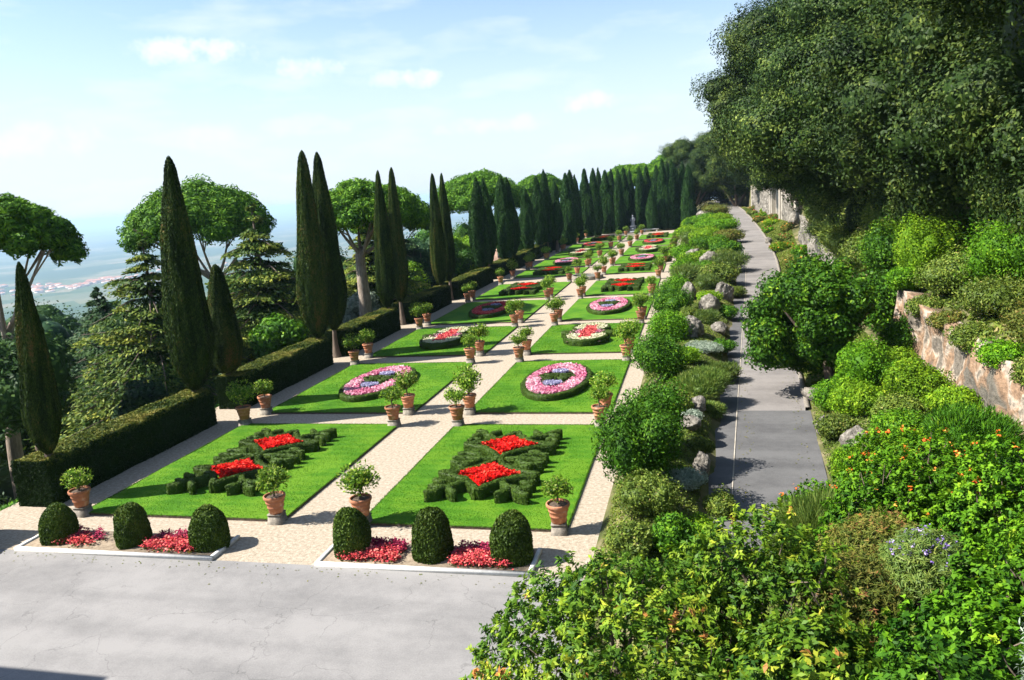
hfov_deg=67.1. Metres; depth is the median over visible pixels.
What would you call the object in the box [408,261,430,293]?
slope tree
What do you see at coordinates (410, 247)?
cedar
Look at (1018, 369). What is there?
creeper
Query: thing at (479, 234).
cypress
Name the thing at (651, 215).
cypress
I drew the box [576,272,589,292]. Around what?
potted citrus
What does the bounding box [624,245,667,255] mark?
lawn
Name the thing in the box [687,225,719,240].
bank shrub
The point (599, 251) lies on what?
potted citrus
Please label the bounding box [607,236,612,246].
potted citrus
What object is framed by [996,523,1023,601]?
green shrub
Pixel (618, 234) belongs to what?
potted citrus
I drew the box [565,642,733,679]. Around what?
arbutus shrub
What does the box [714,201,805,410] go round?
road
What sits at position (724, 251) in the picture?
bank shrub
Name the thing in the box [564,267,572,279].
potted citrus
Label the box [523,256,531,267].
potted citrus
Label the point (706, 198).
thicket tree
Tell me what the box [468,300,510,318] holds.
parterre bed
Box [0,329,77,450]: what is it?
slope tree
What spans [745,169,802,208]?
oak tree
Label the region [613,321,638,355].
potted citrus
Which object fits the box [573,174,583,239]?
cypress
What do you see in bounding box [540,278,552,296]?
potted citrus
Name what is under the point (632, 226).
statue
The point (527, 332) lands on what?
potted citrus
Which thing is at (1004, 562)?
green shrub
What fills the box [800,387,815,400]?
rock
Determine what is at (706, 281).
bank shrub
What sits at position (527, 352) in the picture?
stone block
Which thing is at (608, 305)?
parterre bed
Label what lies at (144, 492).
lawn
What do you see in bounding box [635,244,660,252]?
parterre bed
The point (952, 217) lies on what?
tall bush
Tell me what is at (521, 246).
slope tree
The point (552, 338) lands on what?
lawn
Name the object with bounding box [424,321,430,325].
stone block
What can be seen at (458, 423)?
stone block
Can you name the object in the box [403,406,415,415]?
stone block
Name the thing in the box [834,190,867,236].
tall bush
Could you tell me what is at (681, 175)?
cypress
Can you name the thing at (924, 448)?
flowering shrub
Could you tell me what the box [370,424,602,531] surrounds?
lawn
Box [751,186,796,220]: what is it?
garden wall
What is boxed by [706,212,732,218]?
bank shrub
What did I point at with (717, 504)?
bank shrub
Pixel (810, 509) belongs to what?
broom shrub
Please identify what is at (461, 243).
slope tree
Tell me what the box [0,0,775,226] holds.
sky
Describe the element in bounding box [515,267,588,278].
lawn
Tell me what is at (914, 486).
flowering shrub
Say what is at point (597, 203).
cypress
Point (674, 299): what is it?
laurel shrub
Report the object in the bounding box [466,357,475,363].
stone block
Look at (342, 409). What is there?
lawn
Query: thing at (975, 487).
flowering shrub
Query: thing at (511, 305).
potted citrus
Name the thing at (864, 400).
slope shrub
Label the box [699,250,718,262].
rock
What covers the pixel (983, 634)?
green shrub
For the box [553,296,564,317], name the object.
potted citrus
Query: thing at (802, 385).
kerb
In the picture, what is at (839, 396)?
slope shrub
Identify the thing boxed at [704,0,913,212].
oak tree
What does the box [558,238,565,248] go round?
potted citrus
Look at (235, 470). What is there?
parterre bed
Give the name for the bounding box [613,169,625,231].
cypress
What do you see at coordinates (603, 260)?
potted citrus
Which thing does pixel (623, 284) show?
parterre bed
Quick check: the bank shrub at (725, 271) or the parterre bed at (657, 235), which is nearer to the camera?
the bank shrub at (725, 271)
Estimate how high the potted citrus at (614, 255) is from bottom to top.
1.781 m
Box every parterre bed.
[165,427,337,496]
[338,365,416,401]
[419,326,470,349]
[423,429,562,504]
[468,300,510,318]
[498,281,544,295]
[520,362,591,400]
[533,266,569,275]
[553,257,578,264]
[561,322,615,346]
[568,248,592,255]
[582,241,603,247]
[586,297,630,314]
[590,235,614,240]
[601,277,644,291]
[618,262,652,271]
[628,253,655,261]
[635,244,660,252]
[642,238,664,243]
[646,232,668,237]
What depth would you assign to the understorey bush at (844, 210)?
60.36 m
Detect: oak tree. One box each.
[657,135,714,206]
[688,129,754,206]
[689,0,810,200]
[694,129,728,202]
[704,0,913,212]
[708,129,761,190]
[721,150,777,190]
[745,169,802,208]
[804,0,991,250]
[871,0,1023,236]
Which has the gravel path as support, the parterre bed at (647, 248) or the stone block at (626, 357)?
the stone block at (626, 357)
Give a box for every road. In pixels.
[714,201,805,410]
[733,411,827,552]
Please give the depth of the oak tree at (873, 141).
34.63 m
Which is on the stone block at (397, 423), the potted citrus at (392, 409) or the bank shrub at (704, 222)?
the potted citrus at (392, 409)
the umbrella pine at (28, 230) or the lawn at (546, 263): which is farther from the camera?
the lawn at (546, 263)
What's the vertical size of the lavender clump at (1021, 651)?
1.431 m
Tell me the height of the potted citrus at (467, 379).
2.135 m
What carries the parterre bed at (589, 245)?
on the lawn at (578, 246)
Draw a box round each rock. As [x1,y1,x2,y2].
[681,414,700,430]
[682,281,696,299]
[686,248,699,253]
[686,315,703,337]
[691,395,705,411]
[692,451,710,476]
[698,293,720,311]
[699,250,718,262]
[711,321,726,334]
[715,282,733,301]
[765,237,771,242]
[788,207,799,225]
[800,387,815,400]
[839,425,866,448]
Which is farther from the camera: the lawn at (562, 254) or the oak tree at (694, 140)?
the oak tree at (694, 140)
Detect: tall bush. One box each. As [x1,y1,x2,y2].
[802,198,827,218]
[817,188,858,230]
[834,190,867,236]
[851,182,893,234]
[880,191,931,227]
[925,205,976,255]
[971,158,1022,240]
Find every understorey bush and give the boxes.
[837,194,857,226]
[838,219,886,276]
[857,216,907,270]
[859,265,904,332]
[947,189,987,249]
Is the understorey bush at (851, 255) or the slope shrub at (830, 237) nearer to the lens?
the understorey bush at (851, 255)
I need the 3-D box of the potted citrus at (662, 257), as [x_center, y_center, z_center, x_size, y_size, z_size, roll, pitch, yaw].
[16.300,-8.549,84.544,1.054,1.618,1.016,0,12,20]
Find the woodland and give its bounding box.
[0,284,243,504]
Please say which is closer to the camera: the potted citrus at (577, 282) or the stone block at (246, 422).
the stone block at (246, 422)
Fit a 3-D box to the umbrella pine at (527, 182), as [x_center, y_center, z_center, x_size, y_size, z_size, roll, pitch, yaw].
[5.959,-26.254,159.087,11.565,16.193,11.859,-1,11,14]
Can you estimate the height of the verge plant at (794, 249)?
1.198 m
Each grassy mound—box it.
[670,364,735,400]
[700,359,742,380]
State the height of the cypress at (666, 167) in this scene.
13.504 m
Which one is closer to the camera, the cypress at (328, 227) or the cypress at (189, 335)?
the cypress at (189, 335)
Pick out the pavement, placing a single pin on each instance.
(724, 440)
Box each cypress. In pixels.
[14,261,61,456]
[159,155,214,391]
[207,264,243,408]
[296,149,331,338]
[312,152,347,357]
[373,170,395,307]
[388,167,408,324]
[429,173,446,285]
[439,173,455,299]
[468,177,491,267]
[480,179,497,265]
[494,175,516,258]
[504,177,520,255]
[518,187,535,248]
[531,176,547,256]
[540,169,554,252]
[551,180,561,249]
[551,189,563,251]
[560,173,576,244]
[567,170,581,241]
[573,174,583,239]
[579,168,595,237]
[589,167,602,235]
[596,167,601,189]
[600,170,615,233]
[608,169,614,230]
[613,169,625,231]
[621,167,632,228]
[627,168,634,216]
[633,166,646,228]
[643,166,650,204]
[645,187,658,230]
[651,165,658,200]
[657,158,669,229]
[665,162,668,175]
[667,159,680,228]
[678,161,684,226]
[680,164,696,220]
[681,182,694,220]
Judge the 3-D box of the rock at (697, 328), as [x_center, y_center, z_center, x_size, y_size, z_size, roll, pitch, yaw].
[10.399,-0.632,44.633,1.397,1.552,1.334,-1,11,16]
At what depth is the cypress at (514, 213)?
96.56 m
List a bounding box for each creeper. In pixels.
[885,266,920,291]
[904,293,946,317]
[925,309,966,330]
[942,320,999,353]
[968,337,1023,368]
[1008,356,1023,386]
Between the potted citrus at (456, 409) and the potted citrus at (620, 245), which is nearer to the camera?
the potted citrus at (456, 409)
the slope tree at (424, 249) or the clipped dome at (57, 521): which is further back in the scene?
the slope tree at (424, 249)
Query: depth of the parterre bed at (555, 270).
89.95 m
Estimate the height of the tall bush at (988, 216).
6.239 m
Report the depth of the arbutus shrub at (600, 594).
8.89 m
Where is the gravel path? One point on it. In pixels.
(302, 535)
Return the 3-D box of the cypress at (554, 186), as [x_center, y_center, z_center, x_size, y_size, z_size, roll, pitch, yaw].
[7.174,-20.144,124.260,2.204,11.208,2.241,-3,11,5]
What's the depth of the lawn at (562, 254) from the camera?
112.89 m
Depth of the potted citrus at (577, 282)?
68.62 m
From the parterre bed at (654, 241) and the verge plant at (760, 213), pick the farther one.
the parterre bed at (654, 241)
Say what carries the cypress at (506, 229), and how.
on the gravel path
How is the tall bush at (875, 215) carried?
on the terrain at (106, 256)
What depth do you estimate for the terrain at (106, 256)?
4840.57 m
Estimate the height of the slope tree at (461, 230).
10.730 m
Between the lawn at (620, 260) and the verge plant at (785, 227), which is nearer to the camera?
the verge plant at (785, 227)
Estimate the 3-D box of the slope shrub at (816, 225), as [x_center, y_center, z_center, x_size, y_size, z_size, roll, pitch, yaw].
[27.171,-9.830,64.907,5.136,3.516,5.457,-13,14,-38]
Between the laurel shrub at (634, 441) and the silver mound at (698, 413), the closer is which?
the laurel shrub at (634, 441)
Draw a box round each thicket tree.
[696,189,722,208]
[713,190,740,203]
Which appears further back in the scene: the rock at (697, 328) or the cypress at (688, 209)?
the cypress at (688, 209)
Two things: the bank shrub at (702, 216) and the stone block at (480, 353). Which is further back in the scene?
the bank shrub at (702, 216)
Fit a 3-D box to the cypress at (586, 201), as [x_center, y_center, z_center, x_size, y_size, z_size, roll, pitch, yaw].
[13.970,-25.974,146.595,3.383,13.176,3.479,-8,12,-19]
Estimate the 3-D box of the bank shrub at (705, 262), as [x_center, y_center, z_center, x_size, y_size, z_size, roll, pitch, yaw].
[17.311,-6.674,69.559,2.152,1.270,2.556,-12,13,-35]
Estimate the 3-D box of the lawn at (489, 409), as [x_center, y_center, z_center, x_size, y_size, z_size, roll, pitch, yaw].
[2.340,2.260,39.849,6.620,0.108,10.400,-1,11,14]
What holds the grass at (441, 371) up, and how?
on the gravel path
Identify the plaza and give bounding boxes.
[0,549,583,679]
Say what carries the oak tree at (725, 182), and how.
on the terrain at (106, 256)
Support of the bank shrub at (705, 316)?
on the terrain at (106, 256)
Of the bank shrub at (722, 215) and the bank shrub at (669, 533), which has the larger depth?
the bank shrub at (722, 215)
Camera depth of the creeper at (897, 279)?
34.00 m
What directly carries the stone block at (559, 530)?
on the gravel path
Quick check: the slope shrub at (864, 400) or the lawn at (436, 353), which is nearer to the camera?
the slope shrub at (864, 400)
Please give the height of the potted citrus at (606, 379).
1.679 m
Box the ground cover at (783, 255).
[594,204,1023,679]
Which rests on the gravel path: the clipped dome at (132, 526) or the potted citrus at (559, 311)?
the clipped dome at (132, 526)
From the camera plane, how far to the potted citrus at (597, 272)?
80.54 m
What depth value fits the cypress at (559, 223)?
118.53 m
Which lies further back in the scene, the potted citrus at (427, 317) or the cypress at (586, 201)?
the cypress at (586, 201)
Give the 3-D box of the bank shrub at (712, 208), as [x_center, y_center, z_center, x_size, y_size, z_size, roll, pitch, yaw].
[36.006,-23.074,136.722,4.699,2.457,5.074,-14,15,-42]
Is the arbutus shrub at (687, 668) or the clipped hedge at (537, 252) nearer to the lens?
the arbutus shrub at (687, 668)
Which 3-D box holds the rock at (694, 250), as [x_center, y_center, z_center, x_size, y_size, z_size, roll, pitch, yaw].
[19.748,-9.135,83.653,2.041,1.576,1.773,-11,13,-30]
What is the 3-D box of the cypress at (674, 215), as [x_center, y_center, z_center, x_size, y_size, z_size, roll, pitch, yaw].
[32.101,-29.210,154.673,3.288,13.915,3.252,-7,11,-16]
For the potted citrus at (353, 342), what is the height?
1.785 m
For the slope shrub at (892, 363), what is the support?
on the terrain at (106, 256)
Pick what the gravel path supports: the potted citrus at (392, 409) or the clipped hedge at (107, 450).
the clipped hedge at (107, 450)
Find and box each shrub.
[458,546,781,679]
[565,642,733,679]
[589,399,686,488]
[605,518,655,559]
[610,468,686,522]
[617,373,692,445]
[623,328,689,382]
[642,497,909,670]
[646,308,692,340]
[647,282,694,314]
[650,511,705,557]
[657,274,689,291]
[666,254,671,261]
[668,241,693,260]
[668,257,694,272]
[670,261,703,281]
[675,224,697,235]
[677,230,693,246]
[678,250,710,261]
[678,306,698,318]
[678,391,693,409]
[681,346,702,363]
[683,216,694,226]
[686,435,714,453]
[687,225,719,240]
[687,511,719,550]
[688,233,729,249]
[690,212,713,223]
[691,259,716,266]
[692,272,723,290]
[693,217,719,228]
[693,307,720,324]
[696,290,722,300]
[698,261,741,281]
[701,203,731,213]
[701,482,735,518]
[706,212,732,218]
[706,399,728,418]
[708,250,750,270]
[709,217,740,229]
[709,240,744,251]
[710,611,897,679]
[712,228,745,241]
[713,338,738,352]
[715,247,733,253]
[719,304,739,318]
[732,285,747,297]
[761,478,866,574]
[762,480,870,589]
[794,546,913,660]
[798,206,838,243]
[802,205,815,218]
[808,374,844,411]
[812,412,860,438]
[812,448,994,611]
[816,224,854,259]
[817,504,923,598]
[826,375,874,416]
[829,443,856,481]
[830,425,1023,526]
[832,466,855,486]
[833,220,877,261]
[833,331,893,387]
[845,381,889,416]
[845,433,910,466]
[851,216,906,274]
[859,644,1022,679]
[864,576,1023,679]
[867,408,925,440]
[870,391,928,422]
[877,312,917,353]
[880,357,955,402]
[881,359,918,377]
[883,346,921,364]
[891,210,969,286]
[908,244,984,295]
[916,399,1023,469]
[920,382,984,414]
[920,430,1023,600]
[940,517,1023,675]
[950,272,1023,316]
[951,214,1023,285]
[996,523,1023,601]
[999,297,1023,349]
[1011,251,1023,284]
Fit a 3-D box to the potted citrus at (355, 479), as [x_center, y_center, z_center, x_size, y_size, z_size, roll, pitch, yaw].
[-4.754,4.596,24.030,1.399,1.846,1.338,-5,11,-6]
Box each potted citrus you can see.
[60,466,93,507]
[225,379,256,419]
[253,379,273,408]
[253,463,289,514]
[335,458,380,516]
[341,333,363,360]
[358,328,374,352]
[378,385,403,419]
[393,369,418,407]
[408,302,427,325]
[421,302,431,321]
[443,385,467,420]
[452,362,482,407]
[460,333,477,358]
[461,283,472,299]
[466,280,476,296]
[467,322,489,350]
[495,268,504,281]
[504,299,522,322]
[506,258,517,275]
[509,332,526,357]
[515,299,523,318]
[517,326,533,349]
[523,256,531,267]
[526,251,534,265]
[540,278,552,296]
[541,246,549,257]
[541,475,573,524]
[544,275,556,294]
[545,296,560,321]
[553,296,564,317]
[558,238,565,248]
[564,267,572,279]
[571,257,581,272]
[573,277,585,295]
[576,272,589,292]
[582,252,590,264]
[584,250,593,263]
[587,383,610,419]
[589,370,618,406]
[592,264,601,277]
[595,244,602,255]
[598,254,608,271]
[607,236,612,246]
[607,249,617,261]
[607,250,615,263]
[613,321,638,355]
[616,230,621,239]
[616,243,624,254]
[618,318,641,347]
[626,237,632,245]
[631,292,650,314]
[632,294,648,319]
[633,230,638,238]
[638,224,644,233]
[645,276,656,292]
[647,275,657,285]
[652,257,664,275]
[657,255,664,268]
[658,246,669,261]
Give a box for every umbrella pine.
[0,192,89,498]
[116,173,276,278]
[329,177,430,315]
[348,197,429,237]
[437,168,521,213]
[517,172,561,199]
[601,163,651,185]
[642,153,666,180]
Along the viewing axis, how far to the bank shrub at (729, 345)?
42.46 m
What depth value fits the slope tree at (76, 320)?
70.61 m
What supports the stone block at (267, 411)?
on the gravel path
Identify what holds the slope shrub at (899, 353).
on the terrain at (106, 256)
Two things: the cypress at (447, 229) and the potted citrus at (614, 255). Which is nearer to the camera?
the cypress at (447, 229)
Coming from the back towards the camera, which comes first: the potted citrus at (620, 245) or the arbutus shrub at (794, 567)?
the potted citrus at (620, 245)
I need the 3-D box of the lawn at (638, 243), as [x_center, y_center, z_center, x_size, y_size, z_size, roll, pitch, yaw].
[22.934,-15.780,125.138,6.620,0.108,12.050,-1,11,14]
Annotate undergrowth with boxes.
[0,403,218,510]
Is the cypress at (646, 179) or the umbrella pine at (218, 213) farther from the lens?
the cypress at (646, 179)
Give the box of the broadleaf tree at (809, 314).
[738,250,880,380]
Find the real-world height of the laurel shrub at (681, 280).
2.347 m
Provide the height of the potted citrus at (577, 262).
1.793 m
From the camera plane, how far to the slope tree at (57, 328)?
62.12 m
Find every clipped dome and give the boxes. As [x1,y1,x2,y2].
[38,502,79,545]
[113,502,152,549]
[187,503,230,552]
[332,506,371,559]
[411,506,453,564]
[489,509,533,567]
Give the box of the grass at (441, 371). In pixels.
[89,323,643,529]
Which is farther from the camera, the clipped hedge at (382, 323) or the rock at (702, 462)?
the clipped hedge at (382, 323)
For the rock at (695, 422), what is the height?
0.618 m
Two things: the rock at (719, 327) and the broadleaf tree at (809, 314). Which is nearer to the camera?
the broadleaf tree at (809, 314)
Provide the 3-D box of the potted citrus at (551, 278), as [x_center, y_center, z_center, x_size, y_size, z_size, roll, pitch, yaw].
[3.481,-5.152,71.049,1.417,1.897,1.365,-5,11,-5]
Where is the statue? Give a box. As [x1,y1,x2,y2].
[629,215,636,232]
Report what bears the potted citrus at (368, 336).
on the stone block at (368, 355)
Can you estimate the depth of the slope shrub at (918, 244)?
34.41 m
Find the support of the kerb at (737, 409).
on the road at (770, 390)
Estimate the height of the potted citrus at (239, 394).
1.971 m
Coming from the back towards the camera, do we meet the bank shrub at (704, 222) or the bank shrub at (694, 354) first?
the bank shrub at (704, 222)
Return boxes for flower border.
[14,525,239,560]
[314,535,541,577]
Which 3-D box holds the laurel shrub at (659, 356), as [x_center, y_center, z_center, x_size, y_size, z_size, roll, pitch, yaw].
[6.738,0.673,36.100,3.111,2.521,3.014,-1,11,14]
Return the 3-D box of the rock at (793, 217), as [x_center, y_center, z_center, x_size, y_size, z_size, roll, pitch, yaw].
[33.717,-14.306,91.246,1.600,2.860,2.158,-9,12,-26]
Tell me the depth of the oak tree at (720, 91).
62.73 m
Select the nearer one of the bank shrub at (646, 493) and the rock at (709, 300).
the bank shrub at (646, 493)
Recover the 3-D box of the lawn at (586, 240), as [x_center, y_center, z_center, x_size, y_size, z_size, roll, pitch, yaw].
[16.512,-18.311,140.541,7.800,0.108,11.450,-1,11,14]
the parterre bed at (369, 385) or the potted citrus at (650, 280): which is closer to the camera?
the parterre bed at (369, 385)
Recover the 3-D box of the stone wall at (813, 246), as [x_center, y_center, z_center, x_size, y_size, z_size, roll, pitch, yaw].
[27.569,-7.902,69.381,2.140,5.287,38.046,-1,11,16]
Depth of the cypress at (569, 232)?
130.81 m
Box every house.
[34,289,43,292]
[77,283,89,286]
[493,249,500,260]
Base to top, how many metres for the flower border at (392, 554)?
0.556 m
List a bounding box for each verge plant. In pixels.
[746,209,757,213]
[752,215,765,222]
[754,211,766,215]
[761,218,780,225]
[761,226,775,232]
[765,213,777,218]
[768,241,793,251]
[774,233,791,240]
[780,222,794,231]
[782,256,801,268]
[789,244,807,255]
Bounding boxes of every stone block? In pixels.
[72,503,93,517]
[238,417,251,425]
[260,406,272,414]
[267,510,287,524]
[350,359,359,364]
[364,352,373,358]
[366,512,372,521]
[387,418,400,427]
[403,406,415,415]
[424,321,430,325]
[451,418,464,427]
[464,406,475,415]
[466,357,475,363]
[476,350,484,356]
[515,356,523,362]
[523,349,531,355]
[551,521,567,535]
[622,354,630,360]
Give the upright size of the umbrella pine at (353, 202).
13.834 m
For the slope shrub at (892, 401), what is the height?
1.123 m
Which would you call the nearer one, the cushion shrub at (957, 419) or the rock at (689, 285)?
the cushion shrub at (957, 419)
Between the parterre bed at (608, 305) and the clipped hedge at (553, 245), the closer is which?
the parterre bed at (608, 305)
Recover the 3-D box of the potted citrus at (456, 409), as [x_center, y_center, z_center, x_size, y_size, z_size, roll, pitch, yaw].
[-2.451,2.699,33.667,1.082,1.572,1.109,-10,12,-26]
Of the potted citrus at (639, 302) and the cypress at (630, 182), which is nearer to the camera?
the potted citrus at (639, 302)
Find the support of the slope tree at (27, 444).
on the terrain at (106, 256)
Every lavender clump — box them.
[878,523,978,625]
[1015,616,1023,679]
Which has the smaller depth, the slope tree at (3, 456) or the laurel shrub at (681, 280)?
the slope tree at (3, 456)
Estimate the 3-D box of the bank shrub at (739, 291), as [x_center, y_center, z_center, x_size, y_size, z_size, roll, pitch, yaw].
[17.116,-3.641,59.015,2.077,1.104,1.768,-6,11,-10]
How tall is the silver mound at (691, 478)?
0.711 m
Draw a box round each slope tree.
[0,307,75,365]
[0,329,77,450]
[0,372,85,471]
[0,427,11,462]
[3,289,84,349]
[74,310,151,362]
[75,294,139,324]
[112,377,168,418]
[244,267,300,315]
[247,312,309,359]
[285,246,349,270]
[300,316,327,337]
[341,291,381,323]
[404,231,459,287]
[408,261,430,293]
[413,229,455,241]
[445,248,474,280]
[452,218,496,251]
[453,232,476,269]
[517,239,535,251]
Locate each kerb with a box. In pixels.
[731,240,745,550]
[738,206,809,408]
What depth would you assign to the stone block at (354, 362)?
47.79 m
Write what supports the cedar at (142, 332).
on the terrain at (106, 256)
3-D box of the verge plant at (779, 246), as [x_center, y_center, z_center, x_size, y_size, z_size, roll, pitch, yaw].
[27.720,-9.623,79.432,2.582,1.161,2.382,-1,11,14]
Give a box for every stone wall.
[798,214,837,262]
[893,288,1023,425]
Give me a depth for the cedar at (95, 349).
55.92 m
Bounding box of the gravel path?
[0,230,680,578]
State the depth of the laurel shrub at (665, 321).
43.70 m
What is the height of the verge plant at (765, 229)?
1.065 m
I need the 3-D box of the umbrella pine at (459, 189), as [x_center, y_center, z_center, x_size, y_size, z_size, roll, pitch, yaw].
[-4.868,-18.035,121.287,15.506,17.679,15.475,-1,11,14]
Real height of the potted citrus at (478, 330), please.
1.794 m
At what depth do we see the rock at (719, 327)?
46.37 m
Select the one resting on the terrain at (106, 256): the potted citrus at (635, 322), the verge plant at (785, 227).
the verge plant at (785, 227)
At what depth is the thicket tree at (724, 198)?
180.62 m
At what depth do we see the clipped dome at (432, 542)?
21.26 m
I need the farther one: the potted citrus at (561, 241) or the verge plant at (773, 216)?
the potted citrus at (561, 241)
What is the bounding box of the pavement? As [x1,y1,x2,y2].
[708,228,744,549]
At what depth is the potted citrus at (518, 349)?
45.13 m
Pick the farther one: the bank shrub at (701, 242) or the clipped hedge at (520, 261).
the clipped hedge at (520, 261)
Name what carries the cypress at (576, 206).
on the gravel path
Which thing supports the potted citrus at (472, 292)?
on the stone block
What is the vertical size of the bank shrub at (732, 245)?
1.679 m
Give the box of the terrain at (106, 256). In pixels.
[0,184,1023,679]
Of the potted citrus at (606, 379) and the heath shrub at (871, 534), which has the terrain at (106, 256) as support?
the heath shrub at (871, 534)
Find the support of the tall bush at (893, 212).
on the terrain at (106, 256)
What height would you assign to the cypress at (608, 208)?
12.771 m
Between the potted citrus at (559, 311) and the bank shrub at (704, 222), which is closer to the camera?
the potted citrus at (559, 311)
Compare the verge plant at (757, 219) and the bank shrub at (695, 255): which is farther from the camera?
the verge plant at (757, 219)
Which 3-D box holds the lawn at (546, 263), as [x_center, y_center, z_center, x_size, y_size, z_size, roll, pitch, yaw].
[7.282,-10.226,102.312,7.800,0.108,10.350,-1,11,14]
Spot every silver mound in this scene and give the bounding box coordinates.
[659,466,708,490]
[681,408,704,419]
[685,340,723,352]
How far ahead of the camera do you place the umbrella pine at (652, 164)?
178.73 m
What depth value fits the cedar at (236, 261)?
78.47 m
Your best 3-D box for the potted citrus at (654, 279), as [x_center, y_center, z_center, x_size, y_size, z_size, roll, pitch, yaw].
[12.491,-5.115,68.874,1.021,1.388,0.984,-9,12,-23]
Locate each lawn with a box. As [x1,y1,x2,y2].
[89,423,395,521]
[271,362,472,413]
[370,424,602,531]
[372,326,516,357]
[431,300,548,324]
[475,282,570,300]
[475,359,628,413]
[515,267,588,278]
[530,323,642,354]
[533,257,598,268]
[549,248,608,259]
[562,296,652,321]
[566,242,618,249]
[579,236,626,242]
[585,278,659,296]
[606,264,665,274]
[615,254,666,264]
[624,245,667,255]
[632,239,669,246]
[639,233,672,239]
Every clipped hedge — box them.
[10,388,217,506]
[214,336,333,408]
[324,307,400,355]
[391,284,451,323]
[442,266,493,299]
[490,257,515,278]
[512,248,534,268]
[527,242,551,259]
[552,236,562,250]
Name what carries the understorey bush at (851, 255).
on the terrain at (106, 256)
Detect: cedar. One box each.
[0,479,11,505]
[2,286,146,494]
[7,295,176,464]
[23,239,257,453]
[204,201,329,398]
[226,260,243,287]
[328,234,428,328]
[342,228,413,323]
[405,239,435,291]
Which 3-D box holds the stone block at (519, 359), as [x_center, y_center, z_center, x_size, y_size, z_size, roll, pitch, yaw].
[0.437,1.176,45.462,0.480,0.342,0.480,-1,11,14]
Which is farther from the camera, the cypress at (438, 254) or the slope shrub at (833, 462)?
the cypress at (438, 254)
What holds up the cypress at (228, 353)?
on the gravel path
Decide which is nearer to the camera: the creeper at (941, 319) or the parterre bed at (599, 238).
the creeper at (941, 319)
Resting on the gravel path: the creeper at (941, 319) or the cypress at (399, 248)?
the cypress at (399, 248)
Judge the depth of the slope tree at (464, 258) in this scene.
93.68 m
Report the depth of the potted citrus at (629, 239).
118.42 m
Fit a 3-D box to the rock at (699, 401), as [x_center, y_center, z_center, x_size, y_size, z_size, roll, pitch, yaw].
[7.538,2.634,31.577,0.786,0.698,1.048,-3,11,7]
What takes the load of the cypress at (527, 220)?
on the gravel path
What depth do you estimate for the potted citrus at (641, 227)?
143.91 m
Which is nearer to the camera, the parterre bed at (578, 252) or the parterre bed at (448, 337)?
the parterre bed at (448, 337)
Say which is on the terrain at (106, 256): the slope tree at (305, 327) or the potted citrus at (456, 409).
the slope tree at (305, 327)
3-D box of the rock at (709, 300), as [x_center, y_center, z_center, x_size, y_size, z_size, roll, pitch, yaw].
[13.181,-2.286,51.497,1.171,1.745,1.422,-14,15,-42]
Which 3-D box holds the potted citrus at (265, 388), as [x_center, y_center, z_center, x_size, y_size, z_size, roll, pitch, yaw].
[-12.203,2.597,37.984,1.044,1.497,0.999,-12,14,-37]
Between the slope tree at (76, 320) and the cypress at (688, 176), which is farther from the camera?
the cypress at (688, 176)
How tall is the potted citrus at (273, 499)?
1.668 m
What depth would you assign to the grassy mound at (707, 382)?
33.50 m
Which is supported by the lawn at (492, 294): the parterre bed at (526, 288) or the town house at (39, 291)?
the parterre bed at (526, 288)
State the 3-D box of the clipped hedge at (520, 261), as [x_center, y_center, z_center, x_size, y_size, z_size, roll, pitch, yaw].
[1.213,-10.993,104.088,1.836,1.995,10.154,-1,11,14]
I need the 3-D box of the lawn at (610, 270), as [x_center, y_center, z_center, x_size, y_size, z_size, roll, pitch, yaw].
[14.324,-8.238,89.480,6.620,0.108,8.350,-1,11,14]
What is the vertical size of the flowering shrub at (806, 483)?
2.303 m
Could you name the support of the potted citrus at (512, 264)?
on the stone block
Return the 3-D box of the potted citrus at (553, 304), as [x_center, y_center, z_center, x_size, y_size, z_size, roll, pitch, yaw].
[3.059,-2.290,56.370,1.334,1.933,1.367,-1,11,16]
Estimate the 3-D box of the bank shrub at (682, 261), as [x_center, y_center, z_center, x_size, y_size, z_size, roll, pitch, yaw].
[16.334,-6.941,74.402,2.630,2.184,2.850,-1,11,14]
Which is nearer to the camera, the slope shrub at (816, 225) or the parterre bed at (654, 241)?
the slope shrub at (816, 225)
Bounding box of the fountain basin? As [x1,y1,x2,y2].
[572,273,602,280]
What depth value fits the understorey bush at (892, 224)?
42.42 m
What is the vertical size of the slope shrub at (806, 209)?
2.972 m
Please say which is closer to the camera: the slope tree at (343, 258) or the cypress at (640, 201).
the slope tree at (343, 258)
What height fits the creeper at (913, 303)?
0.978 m
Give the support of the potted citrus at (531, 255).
on the stone block
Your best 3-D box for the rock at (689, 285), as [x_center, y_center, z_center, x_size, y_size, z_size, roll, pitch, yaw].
[12.951,-3.277,56.607,1.233,2.056,1.404,-21,24,-25]
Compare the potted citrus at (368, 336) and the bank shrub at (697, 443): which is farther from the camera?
the potted citrus at (368, 336)
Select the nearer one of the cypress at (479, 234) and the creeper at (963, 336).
the creeper at (963, 336)
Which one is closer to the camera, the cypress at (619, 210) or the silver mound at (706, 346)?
the silver mound at (706, 346)
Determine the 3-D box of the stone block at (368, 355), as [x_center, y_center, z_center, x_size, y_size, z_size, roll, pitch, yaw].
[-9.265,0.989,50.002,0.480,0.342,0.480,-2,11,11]
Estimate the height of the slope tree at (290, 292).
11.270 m
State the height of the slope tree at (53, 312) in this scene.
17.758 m
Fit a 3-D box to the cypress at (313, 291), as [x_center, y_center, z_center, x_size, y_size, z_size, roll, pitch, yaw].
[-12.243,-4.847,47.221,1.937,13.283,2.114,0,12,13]

